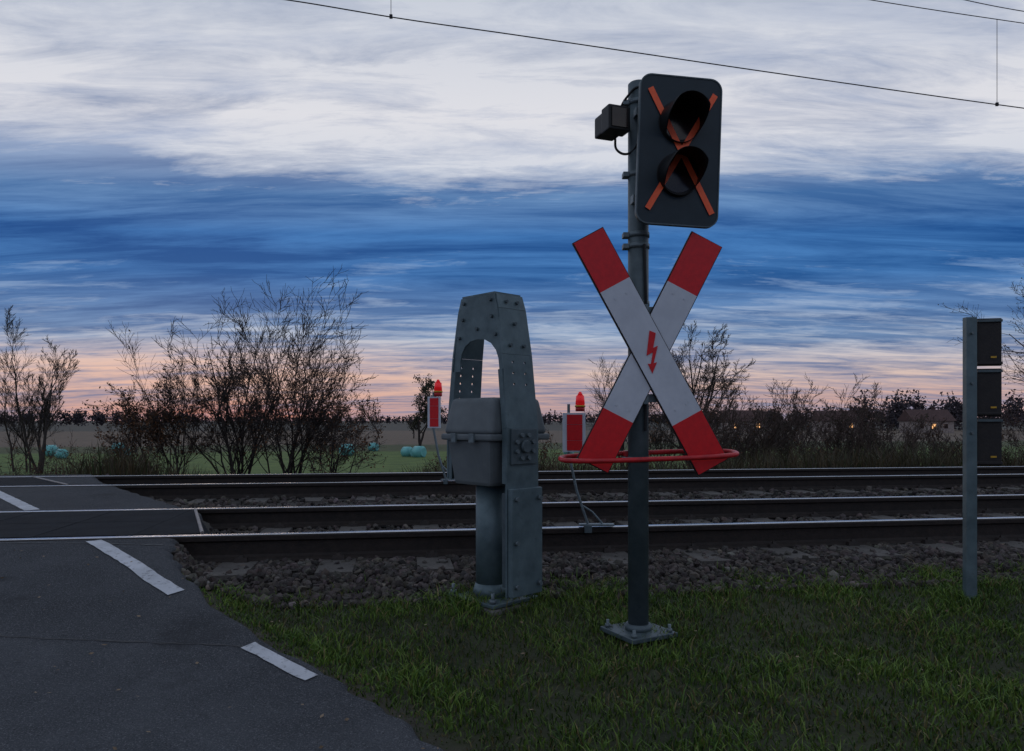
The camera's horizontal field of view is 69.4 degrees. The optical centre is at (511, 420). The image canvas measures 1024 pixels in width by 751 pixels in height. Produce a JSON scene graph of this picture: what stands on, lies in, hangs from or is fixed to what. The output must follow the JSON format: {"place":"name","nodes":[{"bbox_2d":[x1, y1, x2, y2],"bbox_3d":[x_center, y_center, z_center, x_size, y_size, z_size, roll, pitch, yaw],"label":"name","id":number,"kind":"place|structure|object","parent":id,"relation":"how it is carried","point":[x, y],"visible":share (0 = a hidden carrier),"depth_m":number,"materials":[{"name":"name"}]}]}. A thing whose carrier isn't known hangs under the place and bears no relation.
{"place":"outdoors","nodes":[
{"label":"outdoors","id":0,"kind":"place"},
{"bbox_2d":[0,474,443,750],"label":"road","id":1,"kind":"structure","parent":0,"point":[171,696],"depth_m":3.00,"materials":[{"name":"grey asphalt"}]},
{"bbox_2d":[0,542,242,646],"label":"asphalt seam","id":2,"kind":"object","parent":1,"relation":"on","point":[117,640],"visible":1,"depth_m":3.23,"materials":[{"name":"black asphalt"}]},
{"bbox_2d":[0,491,317,679],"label":"road marking","id":3,"kind":"object","parent":1,"relation":"on","point":[144,572],"visible":1,"depth_m":3.84,"materials":[{"name":"paint"}]},
{"bbox_2d":[1,549,1021,750],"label":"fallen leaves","id":4,"kind":"object","parent":1,"relation":"on","point":[320,747],"visible":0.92,"depth_m":3.10,"materials":[{"name":"brown plant"}]},
{"bbox_2d":[0,421,1023,750],"bbox_3d":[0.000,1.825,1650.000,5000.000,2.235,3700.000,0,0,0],"label":"ground","id":5,"kind":"structure","parent":0,"point":[398,437],"depth_m":3.43,"materials":[{"name":"green plant"}]},
{"bbox_2d":[0,345,42,471],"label":"bare tree","id":6,"kind":"object","parent":5,"relation":"on","point":[5,423],"visible":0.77,"depth_m":35.78,"materials":[{"name":"brown plant"}]},
{"bbox_2d":[0,439,44,474],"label":"brown shrub","id":7,"kind":"object","parent":5,"relation":"on","point":[15,468],"visible":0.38,"depth_m":17.12,"materials":[{"name":"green plant"}]},
{"bbox_2d":[0,305,78,473],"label":"bare tree","id":8,"kind":"object","parent":5,"relation":"on","point":[44,410],"visible":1,"depth_m":34.98,"materials":[{"name":"brown plant"}]},
{"bbox_2d":[45,445,58,455],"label":"wrapped hay bale","id":9,"kind":"object","parent":5,"relation":"on","point":[53,449],"visible":0.34,"depth_m":52.81},
{"bbox_2d":[28,437,92,474],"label":"brown shrub","id":10,"kind":"object","parent":5,"relation":"on","point":[46,464],"visible":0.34,"depth_m":16.88,"materials":[{"name":"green plant"}]},
{"bbox_2d":[54,449,67,458],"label":"wrapped hay bale","id":11,"kind":"object","parent":5,"relation":"on","point":[61,452],"visible":0.6,"depth_m":49.59},
{"bbox_2d":[47,430,130,474],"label":"brown shrub","id":12,"kind":"object","parent":5,"relation":"on","point":[73,447],"visible":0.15,"depth_m":16.84,"materials":[{"name":"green plant"}]},
{"bbox_2d":[104,444,163,471],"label":"brown shrub","id":13,"kind":"object","parent":5,"relation":"on","point":[142,456],"visible":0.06,"depth_m":17.02,"materials":[{"name":"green plant"}]},
{"bbox_2d":[80,382,227,469],"bbox_3d":[-7.298,0.484,15.394,3.118,2.639,2.293,0,0,0],"label":"bare shrub","id":14,"kind":"object","parent":5,"relation":"on","point":[133,431],"visible":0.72,"depth_m":15.20,"materials":[{"name":"brown plant"}]},
{"bbox_2d":[103,322,264,474],"bbox_3d":[-7.244,-0.101,16.487,2.432,3.910,3.178,0,0,16],"label":"bare shrub","id":15,"kind":"object","parent":5,"relation":"on","point":[152,432],"visible":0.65,"depth_m":15.85,"materials":[{"name":"brown plant"}]},
{"bbox_2d":[151,266,363,473],"bbox_3d":[-5.519,-0.799,16.258,4.340,5.314,3.598,0,0,0],"label":"bare shrub","id":16,"kind":"object","parent":5,"relation":"on","point":[224,383],"visible":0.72,"depth_m":16.06,"materials":[{"name":"brown plant"}]},
{"bbox_2d":[197,278,376,473],"bbox_3d":[-4.522,-0.598,15.391,3.660,4.813,4.157,0,0,-20],"label":"bare shrub","id":17,"kind":"object","parent":5,"relation":"on","point":[319,420],"visible":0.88,"depth_m":15.48,"materials":[{"name":"brown plant"}]},
{"bbox_2d":[237,353,387,472],"bbox_3d":[-4.150,0.199,15.578,3.134,3.208,2.885,0,0,0],"label":"bare shrub","id":18,"kind":"object","parent":5,"relation":"on","point":[332,447],"visible":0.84,"depth_m":15.35,"materials":[{"name":"brown plant"}]},
{"bbox_2d":[339,444,353,455],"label":"wrapped hay bale","id":19,"kind":"object","parent":5,"relation":"on","point":[345,450],"visible":0.18,"depth_m":52.81},
{"bbox_2d":[350,400,379,438],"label":"slender tree","id":20,"kind":"object","parent":5,"relation":"on","point":[361,408],"visible":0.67,"depth_m":99.44,"materials":[{"name":"brown plant"}]},
{"bbox_2d":[368,443,378,450],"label":"wrapped hay bale","id":21,"kind":"object","parent":5,"relation":"on","point":[372,445],"visible":0.54,"depth_m":61.03},
{"bbox_2d":[401,447,412,456],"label":"wrapped hay bale","id":22,"kind":"object","parent":5,"relation":"on","point":[405,451],"visible":0.85,"depth_m":51.67},
{"bbox_2d":[405,410,418,437],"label":"slender tree","id":23,"kind":"object","parent":5,"relation":"on","point":[408,421],"visible":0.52,"depth_m":99.55,"materials":[{"name":"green plant"}]},
{"bbox_2d":[411,446,426,456],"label":"wrapped hay bale","id":24,"kind":"object","parent":5,"relation":"on","point":[418,451],"visible":0.94,"depth_m":50.57},
{"bbox_2d":[411,374,447,445],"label":"round tree","id":25,"kind":"object","parent":5,"relation":"on","point":[423,413],"visible":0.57,"depth_m":69.57,"materials":[{"name":"green plant"}]},
{"bbox_2d":[413,452,446,471],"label":"brown shrub","id":26,"kind":"object","parent":5,"relation":"on","point":[437,462],"visible":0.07,"depth_m":17.07,"materials":[{"name":"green plant"}]},
{"bbox_2d":[441,291,548,615],"bbox_3d":[-0.090,0.193,4.159,0.461,1.777,0.591,0,0,-44],"label":"level crossing barrier","id":27,"kind":"object","parent":5,"relation":"on","point":[492,449],"visible":0.98,"depth_m":4.00,"materials":[{"name":"metal"}]},
{"bbox_2d":[0,494,1023,578],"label":"railway track","id":28,"kind":"structure","parent":5,"relation":"on","point":[431,544],"depth_m":5.39,"materials":[{"name":"metal"}]},
{"bbox_2d":[0,508,209,538],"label":"level crossing panel","id":29,"kind":"object","parent":28,"relation":"on","point":[90,523],"visible":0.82,"depth_m":5.26,"materials":[{"name":"rubber"}]},
{"bbox_2d":[563,392,613,532],"bbox_3d":[0.523,0.285,5.080,0.353,0.965,0.090,0,0,0],"label":"warning beacon","id":30,"kind":"object","parent":28,"relation":"on","point":[573,432],"visible":0.94,"depth_m":5.06,"materials":[{"name":"galvanised steel"},{"name":"paint"},{"name":"red plastic"}]},
{"bbox_2d":[0,466,1023,504],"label":"railway track","id":31,"kind":"structure","parent":5,"relation":"on","point":[315,487],"depth_m":9.62,"materials":[{"name":"metal"}]},
{"bbox_2d":[0,476,68,485],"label":"level crossing panel","id":32,"kind":"object","parent":31,"relation":"on","point":[23,481],"visible":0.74,"depth_m":8.79,"materials":[{"name":"rubber"}]},
{"bbox_2d":[428,379,454,483],"bbox_3d":[-0.821,0.137,8.940,0.402,1.262,0.108,0,0,0],"label":"warning beacon","id":33,"kind":"object","parent":31,"relation":"on","point":[434,412],"visible":0.95,"depth_m":8.92,"materials":[{"name":"metal"}]},
{"bbox_2d":[0,388,1023,430],"bbox_3d":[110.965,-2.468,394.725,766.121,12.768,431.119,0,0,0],"label":"distant tree line","id":34,"kind":"object","parent":5,"relation":"on","point":[899,408],"visible":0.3,"depth_m":196.15,"materials":[{"name":"green plant"}]},
{"bbox_2d":[46,436,1023,475],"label":"dry reeds","id":35,"kind":"object","parent":5,"relation":"on","point":[113,467],"visible":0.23,"depth_m":12.52,"materials":[{"name":"brown plant"}]},
{"bbox_2d":[538,430,569,469],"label":"brown shrub","id":36,"kind":"object","parent":5,"relation":"on","point":[543,454],"visible":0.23,"depth_m":16.65,"materials":[{"name":"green plant"}]},
{"bbox_2d":[96,474,1023,610],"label":"ballast","id":37,"kind":"structure","parent":5,"relation":"on","point":[271,575],"depth_m":4.64,"materials":[{"name":"gravel"}]},
{"bbox_2d":[584,354,659,469],"bbox_3d":[4.820,-0.243,31.084,3.948,5.527,5.580,0,0,0],"label":"bare tree","id":38,"kind":"object","parent":5,"relation":"on","point":[602,398],"visible":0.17,"depth_m":32.21,"materials":[{"name":"brown plant"}]},
{"bbox_2d":[595,73,721,643],"bbox_3d":[0.694,-0.299,3.561,0.582,2.700,0.389,0,0,32],"label":"level crossing signal","id":39,"kind":"object","parent":5,"relation":"on","point":[670,125],"visible":0.91,"depth_m":3.51,"materials":[{"name":"paint"}]},
{"bbox_2d":[558,227,738,475],"bbox_3d":[0.658,-0.327,3.565,0.874,1.185,0.264,0,0,-3],"label":"railroad crossing sign","id":40,"kind":"object","parent":39,"relation":"attached to","point":[649,335],"visible":0.99,"depth_m":3.52,"materials":[{"name":"metal"}]},
{"bbox_2d":[649,395,724,468],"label":"bare shrub","id":41,"kind":"object","parent":5,"relation":"on","point":[656,441],"visible":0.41,"depth_m":27.94,"materials":[{"name":"brown plant"}]},
{"bbox_2d":[649,319,755,464],"bbox_3d":[7.523,-0.746,29.683,4.502,6.522,6.228,0,0,0],"label":"bare tree","id":42,"kind":"object","parent":5,"relation":"on","point":[724,382],"visible":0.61,"depth_m":29.66,"materials":[{"name":"brown plant"}]},
{"bbox_2d":[661,392,754,468],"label":"brown shrub","id":43,"kind":"object","parent":5,"relation":"on","point":[730,430],"visible":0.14,"depth_m":18.77,"materials":[{"name":"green plant"}]},
{"bbox_2d":[721,408,766,431],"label":"farmhouse","id":44,"kind":"object","parent":5,"relation":"on","point":[749,411],"visible":0.33,"depth_m":158.11,"materials":[{"name":"grey"}]},
{"bbox_2d":[685,377,805,466],"bbox_3d":[6.302,0.567,20.296,3.571,3.471,3.097,0,0,0],"label":"brown shrub","id":45,"kind":"object","parent":5,"relation":"on","point":[755,433],"visible":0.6,"depth_m":19.95,"materials":[{"name":"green plant"}]},
{"bbox_2d":[718,400,804,466],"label":"brown shrub","id":46,"kind":"object","parent":5,"relation":"on","point":[758,428],"visible":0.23,"depth_m":21.60,"materials":[{"name":"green plant"}]},
{"bbox_2d":[740,373,834,465],"bbox_3d":[8.462,0.387,22.893,2.710,3.829,2.361,0,0,33],"label":"brown shrub","id":47,"kind":"object","parent":5,"relation":"on","point":[794,407],"visible":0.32,"depth_m":22.82,"materials":[{"name":"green plant"}]},
{"bbox_2d":[779,403,851,463],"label":"brown shrub","id":48,"kind":"object","parent":5,"relation":"on","point":[815,441],"visible":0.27,"depth_m":19.71,"materials":[{"name":"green plant"}]},
{"bbox_2d":[810,408,857,431],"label":"farmhouse","id":49,"kind":"object","parent":5,"relation":"on","point":[818,414],"visible":0.19,"depth_m":163.54,"materials":[{"name":"grey"}]},
{"bbox_2d":[792,386,880,462],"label":"brown shrub","id":50,"kind":"object","parent":5,"relation":"on","point":[840,426],"visible":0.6,"depth_m":20.82,"materials":[{"name":"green plant"}]},
{"bbox_2d":[819,374,924,456],"bbox_3d":[10.617,0.434,22.217,3.092,3.735,2.465,0,0,-17],"label":"brown shrub","id":51,"kind":"object","parent":5,"relation":"on","point":[874,409],"visible":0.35,"depth_m":22.17,"materials":[{"name":"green plant"}]},
{"bbox_2d":[844,405,935,462],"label":"brown shrub","id":52,"kind":"object","parent":5,"relation":"on","point":[914,440],"visible":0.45,"depth_m":18.79,"materials":[{"name":"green plant"}]},
{"bbox_2d":[897,407,956,432],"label":"farmhouse","id":53,"kind":"object","parent":5,"relation":"on","point":[940,415],"visible":0.62,"depth_m":148.17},
{"bbox_2d":[899,417,962,466],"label":"brown shrub","id":54,"kind":"object","parent":5,"relation":"on","point":[940,423],"visible":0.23,"depth_m":20.25,"materials":[{"name":"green plant"}]},
{"bbox_2d":[920,415,962,465],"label":"brown shrub","id":55,"kind":"object","parent":5,"relation":"on","point":[950,442],"visible":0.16,"depth_m":21.55,"materials":[{"name":"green plant"}]},
{"bbox_2d":[938,263,1023,390],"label":"tall bare tree","id":56,"kind":"object","parent":5,"relation":"on","point":[1009,351],"visible":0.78,"depth_m":24.64,"materials":[{"name":"brown plant"}]},
{"bbox_2d":[963,317,1002,601],"bbox_3d":[2.670,0.231,4.199,0.200,1.630,0.066,0,0,0],"label":"trackside sign post","id":57,"kind":"object","parent":5,"relation":"on","point":[982,390],"visible":0.98,"depth_m":4.18,"materials":[{"name":"metal"}]},
{"bbox_2d":[961,413,1023,464],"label":"brown shrub","id":58,"kind":"object","parent":5,"relation":"on","point":[1017,429],"visible":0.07,"depth_m":22.74,"materials":[{"name":"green plant"}]},
{"bbox_2d":[998,400,1023,461],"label":"brown shrub","id":59,"kind":"object","parent":5,"relation":"on","point":[1013,437],"visible":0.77,"depth_m":20.22,"materials":[{"name":"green plant"}]},
{"bbox_2d":[0,0,1023,420],"label":"sky","id":60,"kind":"structure","parent":0,"point":[158,157],"materials":[{"name":"blue"}]},
{"bbox_2d":[286,0,1023,108],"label":"overhead wire","id":61,"kind":"object","parent":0,"point":[390,16],"visible":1,"depth_m":10.27,"materials":[{"name":"black metal"}]}
]}

